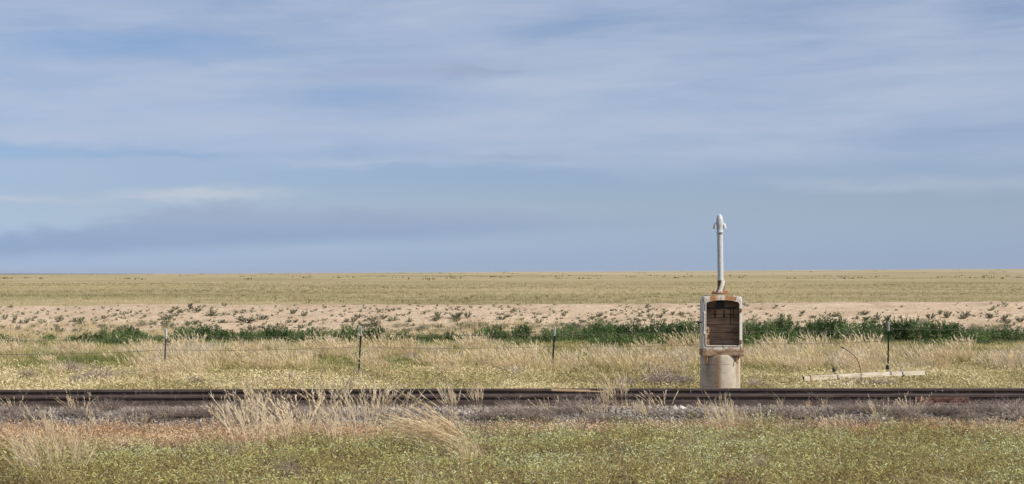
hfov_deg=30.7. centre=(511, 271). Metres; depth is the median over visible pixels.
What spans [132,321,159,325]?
olive bush
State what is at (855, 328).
green bush
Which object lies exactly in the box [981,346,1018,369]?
blond grass bunch
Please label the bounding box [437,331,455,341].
green bush
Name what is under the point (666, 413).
dead brush
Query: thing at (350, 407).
dry grass clump
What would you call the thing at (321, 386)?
grass clump
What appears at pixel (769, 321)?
olive bush
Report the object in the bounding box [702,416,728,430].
grass clump
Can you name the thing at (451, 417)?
dead brush
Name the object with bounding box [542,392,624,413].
dead brush
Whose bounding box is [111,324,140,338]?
green bush
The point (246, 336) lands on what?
green bush
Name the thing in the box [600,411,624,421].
dead brush
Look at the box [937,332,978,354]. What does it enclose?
blond grass bunch
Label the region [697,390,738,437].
dry grass clump
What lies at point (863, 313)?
sand shrub
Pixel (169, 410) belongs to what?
dead brush
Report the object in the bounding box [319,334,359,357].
blond grass bunch
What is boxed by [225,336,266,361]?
blond grass bunch
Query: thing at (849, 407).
dead brush
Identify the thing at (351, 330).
green bush
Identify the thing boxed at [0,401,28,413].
dead brush
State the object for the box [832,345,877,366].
blond grass bunch
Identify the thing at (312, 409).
dead brush
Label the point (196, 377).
dry scrub
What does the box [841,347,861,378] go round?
bent cable
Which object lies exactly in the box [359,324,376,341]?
green bush
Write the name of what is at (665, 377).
dry scrub
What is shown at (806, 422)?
grass clump
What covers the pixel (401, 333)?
green bush
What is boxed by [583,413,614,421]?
dead brush
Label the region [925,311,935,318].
sand shrub
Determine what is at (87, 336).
green bush
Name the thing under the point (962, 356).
blond grass bunch
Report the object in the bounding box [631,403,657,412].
dead brush
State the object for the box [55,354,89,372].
dry scrub
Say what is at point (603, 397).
dry grass clump
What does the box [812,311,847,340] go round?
green bush
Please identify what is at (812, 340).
blond grass bunch
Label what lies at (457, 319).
sand shrub
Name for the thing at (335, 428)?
dry grass clump
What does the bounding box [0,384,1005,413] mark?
stray stems
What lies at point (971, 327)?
olive bush
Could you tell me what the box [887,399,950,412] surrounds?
dead brush
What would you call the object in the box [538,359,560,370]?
blond grass bunch
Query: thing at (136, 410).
dead brush
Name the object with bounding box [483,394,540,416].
dead brush
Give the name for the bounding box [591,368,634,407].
dry grass clump
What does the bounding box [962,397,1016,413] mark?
dead brush
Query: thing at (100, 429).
dry grass
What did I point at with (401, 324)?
olive bush
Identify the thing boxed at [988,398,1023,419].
dead brush
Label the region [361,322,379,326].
olive bush
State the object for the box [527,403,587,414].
dead brush
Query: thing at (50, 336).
green bush
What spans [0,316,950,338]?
bank grass
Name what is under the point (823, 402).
dry grass clump
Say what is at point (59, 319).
sand shrub
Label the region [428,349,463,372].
blond grass bunch
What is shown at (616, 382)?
dry scrub
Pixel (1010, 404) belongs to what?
dead brush
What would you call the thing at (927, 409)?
dead brush
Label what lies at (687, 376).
dry scrub
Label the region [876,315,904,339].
green bush
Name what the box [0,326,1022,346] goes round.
green undergrowth
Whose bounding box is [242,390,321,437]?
grass clump
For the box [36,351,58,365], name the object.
blond grass bunch
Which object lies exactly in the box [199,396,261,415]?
dead brush
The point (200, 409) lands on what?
dead brush
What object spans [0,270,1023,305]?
prairie grass
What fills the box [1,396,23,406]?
grass clump
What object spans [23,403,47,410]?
dead brush
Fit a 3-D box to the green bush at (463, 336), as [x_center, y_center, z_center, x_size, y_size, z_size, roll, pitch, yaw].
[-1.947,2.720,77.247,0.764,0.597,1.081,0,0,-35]
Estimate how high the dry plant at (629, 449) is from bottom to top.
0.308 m
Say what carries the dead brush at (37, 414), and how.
on the gravel
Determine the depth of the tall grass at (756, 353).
58.94 m
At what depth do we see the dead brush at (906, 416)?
26.51 m
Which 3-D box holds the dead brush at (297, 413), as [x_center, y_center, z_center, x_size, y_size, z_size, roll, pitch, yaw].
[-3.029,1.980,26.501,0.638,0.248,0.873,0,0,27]
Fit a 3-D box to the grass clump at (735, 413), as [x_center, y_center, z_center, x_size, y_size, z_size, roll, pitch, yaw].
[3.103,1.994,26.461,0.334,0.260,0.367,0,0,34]
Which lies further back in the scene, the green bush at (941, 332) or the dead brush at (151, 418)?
the green bush at (941, 332)
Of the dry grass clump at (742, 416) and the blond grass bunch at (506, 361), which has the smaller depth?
the dry grass clump at (742, 416)
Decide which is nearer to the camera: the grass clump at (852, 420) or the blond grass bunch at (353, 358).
the grass clump at (852, 420)
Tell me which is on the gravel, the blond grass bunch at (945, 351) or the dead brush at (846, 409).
the dead brush at (846, 409)
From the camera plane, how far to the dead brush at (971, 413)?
26.58 m
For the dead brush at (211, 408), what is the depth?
26.63 m
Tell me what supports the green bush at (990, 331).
on the ground at (915, 276)
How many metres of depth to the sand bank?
90.58 m
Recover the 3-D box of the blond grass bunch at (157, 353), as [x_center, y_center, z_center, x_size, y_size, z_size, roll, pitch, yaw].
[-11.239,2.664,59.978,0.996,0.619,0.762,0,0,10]
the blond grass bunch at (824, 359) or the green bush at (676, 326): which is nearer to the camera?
the blond grass bunch at (824, 359)
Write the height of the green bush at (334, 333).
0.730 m
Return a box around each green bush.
[42,333,55,339]
[78,332,100,340]
[94,327,108,340]
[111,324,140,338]
[136,331,151,341]
[149,334,162,341]
[173,324,189,340]
[181,320,210,340]
[197,323,228,340]
[217,330,237,340]
[237,328,253,342]
[239,329,265,340]
[260,323,292,340]
[283,327,303,340]
[298,326,324,341]
[322,328,339,341]
[338,323,363,341]
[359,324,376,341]
[370,325,385,339]
[382,332,396,341]
[395,331,409,341]
[408,332,423,340]
[423,331,441,341]
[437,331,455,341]
[455,332,474,342]
[471,324,489,339]
[484,324,504,340]
[495,330,514,339]
[511,321,531,340]
[530,334,542,340]
[541,324,565,342]
[558,322,580,339]
[573,326,595,340]
[581,315,617,340]
[602,323,620,339]
[615,319,644,338]
[633,322,657,337]
[645,318,674,336]
[664,319,690,335]
[677,315,699,335]
[742,317,763,339]
[755,320,782,340]
[766,313,799,340]
[791,327,811,340]
[802,316,824,340]
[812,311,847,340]
[833,320,869,341]
[857,317,891,341]
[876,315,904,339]
[890,313,918,341]
[904,314,934,340]
[919,317,954,340]
[942,321,973,340]
[962,327,989,339]
[984,325,1008,342]
[994,325,1023,342]
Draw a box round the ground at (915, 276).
[0,269,1023,483]
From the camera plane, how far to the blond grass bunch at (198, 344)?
64.37 m
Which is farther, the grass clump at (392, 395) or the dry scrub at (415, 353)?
the dry scrub at (415, 353)
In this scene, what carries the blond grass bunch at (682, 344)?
on the ground at (915, 276)
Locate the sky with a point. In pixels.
(137, 136)
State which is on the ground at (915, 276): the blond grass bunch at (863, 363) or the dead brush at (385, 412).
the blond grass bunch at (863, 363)
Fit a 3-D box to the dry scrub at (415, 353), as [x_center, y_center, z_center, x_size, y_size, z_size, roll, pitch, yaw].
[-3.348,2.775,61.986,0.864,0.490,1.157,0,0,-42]
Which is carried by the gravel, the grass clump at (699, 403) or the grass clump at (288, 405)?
the grass clump at (699, 403)
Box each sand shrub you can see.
[54,315,63,321]
[74,317,84,323]
[159,313,175,319]
[201,309,221,315]
[235,315,260,322]
[247,325,258,329]
[387,316,398,320]
[448,311,463,318]
[449,317,461,321]
[857,310,869,314]
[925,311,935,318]
[943,309,951,317]
[960,310,970,318]
[998,314,1009,320]
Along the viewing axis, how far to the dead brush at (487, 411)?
26.54 m
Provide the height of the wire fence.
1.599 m
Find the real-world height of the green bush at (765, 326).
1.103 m
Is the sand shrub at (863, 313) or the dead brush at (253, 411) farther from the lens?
the sand shrub at (863, 313)
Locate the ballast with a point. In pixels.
(638, 416)
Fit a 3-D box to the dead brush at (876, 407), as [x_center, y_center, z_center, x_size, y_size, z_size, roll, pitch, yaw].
[5.138,1.923,26.922,1.200,0.336,0.764,0,0,12]
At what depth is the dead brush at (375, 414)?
26.41 m
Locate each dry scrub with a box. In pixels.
[13,367,48,378]
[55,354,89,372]
[67,371,91,383]
[77,363,125,380]
[184,375,205,382]
[400,349,423,360]
[422,346,444,355]
[609,374,637,387]
[634,357,696,387]
[663,373,697,385]
[742,376,773,386]
[825,380,851,387]
[844,376,891,387]
[868,376,908,387]
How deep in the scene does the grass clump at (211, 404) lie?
26.09 m
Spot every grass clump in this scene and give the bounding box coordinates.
[0,402,103,483]
[0,433,37,483]
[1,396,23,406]
[58,392,98,411]
[88,414,121,427]
[124,409,161,428]
[199,393,260,426]
[202,381,275,453]
[215,372,294,414]
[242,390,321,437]
[254,386,339,430]
[255,406,299,452]
[278,366,361,409]
[282,400,329,448]
[308,383,381,446]
[314,413,342,450]
[355,374,411,410]
[362,388,484,457]
[371,385,424,425]
[429,379,461,415]
[443,429,485,477]
[461,379,483,408]
[527,397,558,410]
[579,398,611,416]
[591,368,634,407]
[593,388,611,409]
[626,396,651,422]
[635,389,678,410]
[695,398,714,410]
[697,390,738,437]
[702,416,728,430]
[720,404,745,420]
[733,405,752,430]
[742,403,784,424]
[768,413,812,433]
[815,409,850,435]
[816,396,831,407]
[833,411,874,433]
[860,396,895,417]
[895,391,931,412]
[920,414,947,429]
[988,419,1020,437]
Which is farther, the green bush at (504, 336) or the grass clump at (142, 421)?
the green bush at (504, 336)
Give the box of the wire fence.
[0,322,1011,372]
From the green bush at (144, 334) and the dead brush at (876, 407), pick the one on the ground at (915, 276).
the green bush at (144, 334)
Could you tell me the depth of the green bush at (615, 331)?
78.87 m
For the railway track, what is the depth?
27.67 m
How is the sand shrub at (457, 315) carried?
on the sand bank
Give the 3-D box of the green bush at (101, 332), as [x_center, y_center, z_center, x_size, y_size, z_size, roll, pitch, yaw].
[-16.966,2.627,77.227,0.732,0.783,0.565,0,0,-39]
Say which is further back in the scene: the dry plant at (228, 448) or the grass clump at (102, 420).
the grass clump at (102, 420)
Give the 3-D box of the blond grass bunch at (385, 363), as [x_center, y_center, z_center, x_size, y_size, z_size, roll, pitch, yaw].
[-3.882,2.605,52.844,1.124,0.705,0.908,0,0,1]
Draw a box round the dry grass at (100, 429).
[0,415,1023,451]
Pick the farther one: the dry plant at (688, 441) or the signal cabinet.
the signal cabinet
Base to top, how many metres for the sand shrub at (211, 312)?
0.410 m
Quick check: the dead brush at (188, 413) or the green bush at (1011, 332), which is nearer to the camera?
the dead brush at (188, 413)
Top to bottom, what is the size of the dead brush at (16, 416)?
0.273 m
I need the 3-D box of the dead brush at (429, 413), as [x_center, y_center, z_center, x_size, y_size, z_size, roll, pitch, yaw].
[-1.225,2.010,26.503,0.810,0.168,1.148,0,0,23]
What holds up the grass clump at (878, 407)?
on the ballast
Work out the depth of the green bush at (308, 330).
77.52 m
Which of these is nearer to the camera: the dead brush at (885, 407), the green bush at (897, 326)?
the dead brush at (885, 407)
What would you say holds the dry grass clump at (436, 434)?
on the ground at (915, 276)
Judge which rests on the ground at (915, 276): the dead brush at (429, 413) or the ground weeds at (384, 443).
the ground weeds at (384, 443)
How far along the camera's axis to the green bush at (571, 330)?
78.19 m
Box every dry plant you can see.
[208,438,243,460]
[265,448,303,476]
[406,457,431,476]
[473,423,502,442]
[611,433,637,454]
[678,430,703,448]
[735,444,770,471]
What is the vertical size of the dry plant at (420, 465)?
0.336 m
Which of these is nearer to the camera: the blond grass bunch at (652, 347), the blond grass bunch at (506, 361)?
the blond grass bunch at (506, 361)
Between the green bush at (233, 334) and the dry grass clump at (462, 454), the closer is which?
the dry grass clump at (462, 454)
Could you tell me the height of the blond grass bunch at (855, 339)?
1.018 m
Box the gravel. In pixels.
[0,403,1023,429]
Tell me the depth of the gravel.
26.62 m
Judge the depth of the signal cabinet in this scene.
33.91 m
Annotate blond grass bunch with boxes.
[0,333,32,360]
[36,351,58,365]
[43,334,90,357]
[50,362,69,375]
[116,334,161,358]
[131,357,166,379]
[144,358,178,378]
[148,347,177,361]
[152,357,183,380]
[162,329,206,351]
[166,352,211,376]
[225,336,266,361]
[242,346,284,371]
[288,329,339,356]
[294,344,319,360]
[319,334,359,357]
[343,352,370,365]
[345,328,402,356]
[354,349,382,364]
[359,353,393,375]
[388,334,419,354]
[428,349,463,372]
[451,326,494,354]
[492,358,514,372]
[493,339,544,369]
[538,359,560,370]
[552,347,584,365]
[579,338,617,359]
[632,337,666,356]
[633,347,686,373]
[654,327,699,358]
[746,330,788,348]
[776,350,813,373]
[792,332,834,355]
[808,355,828,367]
[820,344,868,371]
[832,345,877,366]
[838,331,882,355]
[842,355,880,372]
[906,341,958,367]
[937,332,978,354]
[951,349,977,363]
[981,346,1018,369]
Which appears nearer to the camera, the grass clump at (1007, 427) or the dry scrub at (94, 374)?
the grass clump at (1007, 427)
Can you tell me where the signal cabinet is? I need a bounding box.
[697,214,743,387]
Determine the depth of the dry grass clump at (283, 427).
22.70 m
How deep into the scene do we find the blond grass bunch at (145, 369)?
51.03 m
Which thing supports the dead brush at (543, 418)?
on the gravel
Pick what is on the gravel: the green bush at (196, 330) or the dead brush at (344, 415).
the dead brush at (344, 415)
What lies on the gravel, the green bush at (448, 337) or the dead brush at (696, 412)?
the dead brush at (696, 412)
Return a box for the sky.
[0,0,1023,273]
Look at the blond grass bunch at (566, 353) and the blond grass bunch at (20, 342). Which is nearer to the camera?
the blond grass bunch at (566, 353)
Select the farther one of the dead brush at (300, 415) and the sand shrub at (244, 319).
the sand shrub at (244, 319)
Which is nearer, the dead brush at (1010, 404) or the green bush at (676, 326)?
the dead brush at (1010, 404)
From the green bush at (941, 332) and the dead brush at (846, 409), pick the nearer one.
the dead brush at (846, 409)
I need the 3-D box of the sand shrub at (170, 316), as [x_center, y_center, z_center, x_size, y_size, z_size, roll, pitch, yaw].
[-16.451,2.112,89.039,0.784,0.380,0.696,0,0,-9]
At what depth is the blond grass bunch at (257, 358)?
55.17 m
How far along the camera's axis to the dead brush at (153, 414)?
26.34 m
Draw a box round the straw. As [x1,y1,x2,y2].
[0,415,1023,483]
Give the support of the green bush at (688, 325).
on the ground at (915, 276)
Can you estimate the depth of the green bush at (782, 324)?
77.86 m
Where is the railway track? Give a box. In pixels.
[0,388,1023,407]
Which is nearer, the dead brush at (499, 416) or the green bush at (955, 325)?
the dead brush at (499, 416)
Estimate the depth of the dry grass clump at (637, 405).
26.36 m
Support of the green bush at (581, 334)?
on the ground at (915, 276)
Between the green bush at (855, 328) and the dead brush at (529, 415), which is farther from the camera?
the green bush at (855, 328)
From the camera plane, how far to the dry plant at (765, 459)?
20.22 m
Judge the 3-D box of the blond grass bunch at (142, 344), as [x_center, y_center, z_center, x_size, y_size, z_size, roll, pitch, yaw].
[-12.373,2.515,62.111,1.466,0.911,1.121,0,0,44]
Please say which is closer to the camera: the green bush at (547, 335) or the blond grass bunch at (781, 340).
the blond grass bunch at (781, 340)
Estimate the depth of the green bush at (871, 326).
77.34 m
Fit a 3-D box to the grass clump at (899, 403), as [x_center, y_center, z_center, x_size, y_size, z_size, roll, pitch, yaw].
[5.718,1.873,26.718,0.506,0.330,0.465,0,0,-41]
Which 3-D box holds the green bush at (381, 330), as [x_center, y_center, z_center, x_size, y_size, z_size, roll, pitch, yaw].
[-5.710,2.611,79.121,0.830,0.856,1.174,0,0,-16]
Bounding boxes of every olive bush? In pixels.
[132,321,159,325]
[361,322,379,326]
[394,322,412,326]
[547,322,567,326]
[575,322,602,332]
[762,318,789,325]
[964,323,984,331]
[987,324,1010,327]
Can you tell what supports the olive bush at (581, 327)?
on the sand bank
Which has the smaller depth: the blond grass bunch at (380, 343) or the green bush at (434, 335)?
the blond grass bunch at (380, 343)
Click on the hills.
(24, 273)
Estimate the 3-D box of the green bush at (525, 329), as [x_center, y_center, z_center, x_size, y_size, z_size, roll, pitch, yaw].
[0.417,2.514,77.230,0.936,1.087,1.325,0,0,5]
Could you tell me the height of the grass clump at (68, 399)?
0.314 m
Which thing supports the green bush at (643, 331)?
on the ground at (915, 276)
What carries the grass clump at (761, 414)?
on the ground at (915, 276)
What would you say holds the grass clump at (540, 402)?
on the gravel
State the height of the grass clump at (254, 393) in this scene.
0.612 m
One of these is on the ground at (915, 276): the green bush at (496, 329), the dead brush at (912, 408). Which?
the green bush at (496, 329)
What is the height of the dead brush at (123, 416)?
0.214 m
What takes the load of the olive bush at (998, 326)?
on the sand bank
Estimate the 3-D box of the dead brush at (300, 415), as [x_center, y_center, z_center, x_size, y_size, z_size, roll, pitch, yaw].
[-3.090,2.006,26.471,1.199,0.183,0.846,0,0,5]
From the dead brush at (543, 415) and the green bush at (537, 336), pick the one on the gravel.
the dead brush at (543, 415)
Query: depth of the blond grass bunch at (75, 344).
62.94 m
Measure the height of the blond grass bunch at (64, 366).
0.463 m
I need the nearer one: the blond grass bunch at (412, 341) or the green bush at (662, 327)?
the blond grass bunch at (412, 341)
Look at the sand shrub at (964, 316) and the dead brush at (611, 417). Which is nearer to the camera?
the dead brush at (611, 417)
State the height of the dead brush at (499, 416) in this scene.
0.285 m
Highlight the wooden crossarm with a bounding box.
[802,365,924,380]
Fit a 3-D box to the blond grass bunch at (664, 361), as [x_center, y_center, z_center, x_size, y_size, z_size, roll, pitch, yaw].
[4.261,2.557,53.431,1.012,0.822,1.324,0,0,-44]
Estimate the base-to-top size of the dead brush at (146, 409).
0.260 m
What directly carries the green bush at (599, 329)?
on the ground at (915, 276)
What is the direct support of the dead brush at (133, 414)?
on the gravel
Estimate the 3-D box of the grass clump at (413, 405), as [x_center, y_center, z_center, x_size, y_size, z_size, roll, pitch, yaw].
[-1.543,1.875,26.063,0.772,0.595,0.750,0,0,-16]
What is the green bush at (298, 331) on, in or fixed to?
on the ground at (915, 276)
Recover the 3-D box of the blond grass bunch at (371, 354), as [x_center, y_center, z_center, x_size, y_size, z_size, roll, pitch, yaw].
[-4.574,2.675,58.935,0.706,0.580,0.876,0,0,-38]
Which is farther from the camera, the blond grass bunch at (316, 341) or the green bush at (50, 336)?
the green bush at (50, 336)
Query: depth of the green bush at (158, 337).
77.20 m
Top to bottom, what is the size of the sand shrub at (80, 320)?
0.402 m
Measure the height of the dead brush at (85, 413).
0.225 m
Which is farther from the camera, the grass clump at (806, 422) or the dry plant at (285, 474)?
the grass clump at (806, 422)
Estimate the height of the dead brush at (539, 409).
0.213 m
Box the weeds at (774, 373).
[0,358,1023,389]
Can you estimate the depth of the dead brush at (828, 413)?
26.61 m
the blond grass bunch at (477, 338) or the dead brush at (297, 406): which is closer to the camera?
the dead brush at (297, 406)
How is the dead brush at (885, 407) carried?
on the gravel
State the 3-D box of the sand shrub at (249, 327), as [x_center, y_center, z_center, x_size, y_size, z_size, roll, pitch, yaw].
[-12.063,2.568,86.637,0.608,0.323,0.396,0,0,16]
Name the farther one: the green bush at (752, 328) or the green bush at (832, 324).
the green bush at (832, 324)
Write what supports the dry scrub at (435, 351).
on the ground at (915, 276)
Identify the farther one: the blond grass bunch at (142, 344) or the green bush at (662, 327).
the green bush at (662, 327)
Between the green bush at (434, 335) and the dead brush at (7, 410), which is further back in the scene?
the green bush at (434, 335)
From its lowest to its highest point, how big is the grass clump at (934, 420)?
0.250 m
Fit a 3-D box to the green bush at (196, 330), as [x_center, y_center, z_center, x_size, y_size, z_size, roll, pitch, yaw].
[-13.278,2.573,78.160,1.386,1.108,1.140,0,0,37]
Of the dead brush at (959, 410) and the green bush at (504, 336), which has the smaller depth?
the dead brush at (959, 410)
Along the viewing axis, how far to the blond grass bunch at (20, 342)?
61.88 m
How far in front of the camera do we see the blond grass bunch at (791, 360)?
53.82 m
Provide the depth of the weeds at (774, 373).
50.11 m
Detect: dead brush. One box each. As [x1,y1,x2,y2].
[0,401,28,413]
[0,405,65,421]
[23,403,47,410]
[27,409,53,418]
[53,406,96,414]
[61,406,105,416]
[83,395,129,411]
[94,410,134,421]
[112,404,139,413]
[124,410,144,417]
[128,403,177,413]
[131,404,189,418]
[132,416,163,421]
[138,404,205,415]
[157,406,207,415]
[169,405,206,417]
[174,398,224,416]
[191,401,231,413]
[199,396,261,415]
[225,402,290,420]
[241,396,313,413]
[273,409,325,418]
[277,400,314,410]
[282,402,318,418]
[295,404,342,411]
[320,411,354,416]
[346,406,407,419]
[367,407,409,415]
[410,409,447,416]
[424,414,463,421]
[454,409,495,419]
[473,405,532,419]
[475,406,508,415]
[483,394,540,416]
[504,402,559,420]
[515,409,566,420]
[522,405,556,414]
[523,412,561,423]
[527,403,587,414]
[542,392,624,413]
[568,413,613,424]
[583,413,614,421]
[585,410,635,422]
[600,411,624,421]
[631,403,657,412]
[642,406,672,416]
[674,407,709,418]
[726,402,767,415]
[756,403,787,411]
[763,403,819,416]
[767,410,794,421]
[782,401,819,418]
[801,405,845,416]
[818,399,877,411]
[831,403,865,413]
[839,397,899,413]
[842,412,880,424]
[851,401,899,413]
[878,406,920,415]
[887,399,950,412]
[891,413,918,419]
[893,405,944,420]
[906,404,946,411]
[922,396,987,411]
[922,405,968,413]
[927,397,965,414]
[934,411,975,420]
[937,408,997,417]
[940,406,981,413]
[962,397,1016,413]
[974,395,1023,412]
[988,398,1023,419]
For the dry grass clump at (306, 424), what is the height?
0.637 m
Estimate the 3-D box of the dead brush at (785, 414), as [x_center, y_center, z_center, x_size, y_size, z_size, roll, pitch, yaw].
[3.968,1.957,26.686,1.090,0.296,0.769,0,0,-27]
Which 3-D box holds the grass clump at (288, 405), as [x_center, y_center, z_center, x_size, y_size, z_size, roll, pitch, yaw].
[-3.020,1.907,26.018,1.235,0.618,0.941,0,0,-25]
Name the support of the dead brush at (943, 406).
on the gravel
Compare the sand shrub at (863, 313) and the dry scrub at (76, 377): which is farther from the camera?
the sand shrub at (863, 313)
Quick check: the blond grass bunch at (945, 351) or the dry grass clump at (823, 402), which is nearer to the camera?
the dry grass clump at (823, 402)
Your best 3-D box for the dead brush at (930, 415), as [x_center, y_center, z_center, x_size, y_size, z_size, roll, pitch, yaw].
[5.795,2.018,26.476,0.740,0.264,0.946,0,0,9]
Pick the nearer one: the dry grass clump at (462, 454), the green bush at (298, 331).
the dry grass clump at (462, 454)
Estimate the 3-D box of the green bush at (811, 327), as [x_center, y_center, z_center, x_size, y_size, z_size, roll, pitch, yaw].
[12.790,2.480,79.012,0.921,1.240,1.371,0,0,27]
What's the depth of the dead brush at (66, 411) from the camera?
26.45 m
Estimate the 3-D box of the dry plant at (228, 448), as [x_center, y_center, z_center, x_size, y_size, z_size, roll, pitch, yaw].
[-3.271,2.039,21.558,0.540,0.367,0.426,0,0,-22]
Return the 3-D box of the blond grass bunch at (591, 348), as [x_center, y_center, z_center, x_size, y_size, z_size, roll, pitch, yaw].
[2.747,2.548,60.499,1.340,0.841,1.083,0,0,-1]
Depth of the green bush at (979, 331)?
76.78 m
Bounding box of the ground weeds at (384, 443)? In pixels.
[0,399,1023,483]
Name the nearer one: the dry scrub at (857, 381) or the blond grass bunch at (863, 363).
the dry scrub at (857, 381)
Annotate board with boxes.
[551,389,602,391]
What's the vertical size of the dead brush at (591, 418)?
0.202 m
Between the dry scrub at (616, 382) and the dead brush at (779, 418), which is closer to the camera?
the dead brush at (779, 418)
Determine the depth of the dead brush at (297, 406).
26.81 m
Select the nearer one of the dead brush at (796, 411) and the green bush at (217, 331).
the dead brush at (796, 411)
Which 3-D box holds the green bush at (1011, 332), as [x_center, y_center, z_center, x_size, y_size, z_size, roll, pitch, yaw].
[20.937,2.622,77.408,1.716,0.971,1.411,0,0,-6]
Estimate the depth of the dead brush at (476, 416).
26.43 m
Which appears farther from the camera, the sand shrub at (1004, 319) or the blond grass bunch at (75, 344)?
the sand shrub at (1004, 319)
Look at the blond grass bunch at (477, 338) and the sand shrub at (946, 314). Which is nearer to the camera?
the blond grass bunch at (477, 338)
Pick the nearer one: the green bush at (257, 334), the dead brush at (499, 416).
the dead brush at (499, 416)
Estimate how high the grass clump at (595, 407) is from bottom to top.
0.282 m
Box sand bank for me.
[0,301,1023,336]
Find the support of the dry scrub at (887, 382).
on the ground at (915, 276)
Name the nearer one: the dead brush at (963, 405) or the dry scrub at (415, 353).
the dead brush at (963, 405)
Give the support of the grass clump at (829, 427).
on the ground at (915, 276)
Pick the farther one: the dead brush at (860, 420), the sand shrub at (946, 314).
the sand shrub at (946, 314)
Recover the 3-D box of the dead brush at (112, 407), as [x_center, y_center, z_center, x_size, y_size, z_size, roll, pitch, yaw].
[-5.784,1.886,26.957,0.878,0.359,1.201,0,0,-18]
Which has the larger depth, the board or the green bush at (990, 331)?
the green bush at (990, 331)
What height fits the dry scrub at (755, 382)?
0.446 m
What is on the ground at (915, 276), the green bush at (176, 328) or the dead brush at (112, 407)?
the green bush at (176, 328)
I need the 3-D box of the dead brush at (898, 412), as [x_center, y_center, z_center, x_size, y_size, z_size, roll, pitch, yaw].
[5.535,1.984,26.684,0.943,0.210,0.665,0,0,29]
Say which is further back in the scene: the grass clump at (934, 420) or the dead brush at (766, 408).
the dead brush at (766, 408)
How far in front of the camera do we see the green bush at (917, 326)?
77.09 m
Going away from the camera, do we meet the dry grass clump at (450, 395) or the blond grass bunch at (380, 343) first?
the dry grass clump at (450, 395)
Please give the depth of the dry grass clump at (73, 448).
18.07 m
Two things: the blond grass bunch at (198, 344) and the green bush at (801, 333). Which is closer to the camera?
the blond grass bunch at (198, 344)
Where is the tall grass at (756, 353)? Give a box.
[0,335,1023,378]
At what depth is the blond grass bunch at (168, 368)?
50.55 m
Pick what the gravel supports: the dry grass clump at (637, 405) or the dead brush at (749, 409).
the dead brush at (749, 409)
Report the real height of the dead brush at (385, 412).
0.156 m
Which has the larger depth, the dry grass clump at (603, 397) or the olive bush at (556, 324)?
the olive bush at (556, 324)
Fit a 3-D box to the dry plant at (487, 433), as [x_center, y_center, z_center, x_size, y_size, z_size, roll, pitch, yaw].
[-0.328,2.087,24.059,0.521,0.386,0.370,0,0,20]
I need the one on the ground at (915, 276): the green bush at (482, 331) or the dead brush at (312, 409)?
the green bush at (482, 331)
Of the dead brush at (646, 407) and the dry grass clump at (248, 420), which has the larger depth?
the dead brush at (646, 407)
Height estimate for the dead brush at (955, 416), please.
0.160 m
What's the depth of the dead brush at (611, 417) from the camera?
26.39 m
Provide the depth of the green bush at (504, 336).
78.29 m
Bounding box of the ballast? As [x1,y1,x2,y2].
[0,410,1023,429]
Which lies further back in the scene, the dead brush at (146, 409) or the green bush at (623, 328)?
the green bush at (623, 328)
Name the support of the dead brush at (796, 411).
on the gravel
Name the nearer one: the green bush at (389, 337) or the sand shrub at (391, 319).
the green bush at (389, 337)
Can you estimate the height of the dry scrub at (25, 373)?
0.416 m
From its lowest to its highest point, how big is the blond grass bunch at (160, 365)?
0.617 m
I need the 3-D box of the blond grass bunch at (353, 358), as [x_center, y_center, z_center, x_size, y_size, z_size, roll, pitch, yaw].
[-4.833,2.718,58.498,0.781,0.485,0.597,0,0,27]
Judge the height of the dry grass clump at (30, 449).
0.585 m
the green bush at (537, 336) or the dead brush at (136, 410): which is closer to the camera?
the dead brush at (136, 410)
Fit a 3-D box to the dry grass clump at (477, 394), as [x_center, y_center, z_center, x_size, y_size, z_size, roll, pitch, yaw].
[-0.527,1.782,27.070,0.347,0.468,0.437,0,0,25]
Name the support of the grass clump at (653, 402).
on the gravel
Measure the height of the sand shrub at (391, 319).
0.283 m
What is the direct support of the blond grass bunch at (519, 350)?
on the ground at (915, 276)
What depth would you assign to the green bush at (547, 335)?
76.96 m
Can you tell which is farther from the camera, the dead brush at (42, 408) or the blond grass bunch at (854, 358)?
the blond grass bunch at (854, 358)
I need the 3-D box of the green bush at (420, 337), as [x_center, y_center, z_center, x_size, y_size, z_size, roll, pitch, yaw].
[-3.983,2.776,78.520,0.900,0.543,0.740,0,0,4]
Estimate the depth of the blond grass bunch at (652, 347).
61.88 m
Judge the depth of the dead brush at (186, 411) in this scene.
26.43 m
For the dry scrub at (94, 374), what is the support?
on the ground at (915, 276)
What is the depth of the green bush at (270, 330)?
77.11 m
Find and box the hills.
[0,273,53,274]
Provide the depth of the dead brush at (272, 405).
26.61 m
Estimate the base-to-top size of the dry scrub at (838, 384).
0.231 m
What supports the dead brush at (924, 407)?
on the gravel
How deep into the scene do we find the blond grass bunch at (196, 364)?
52.48 m

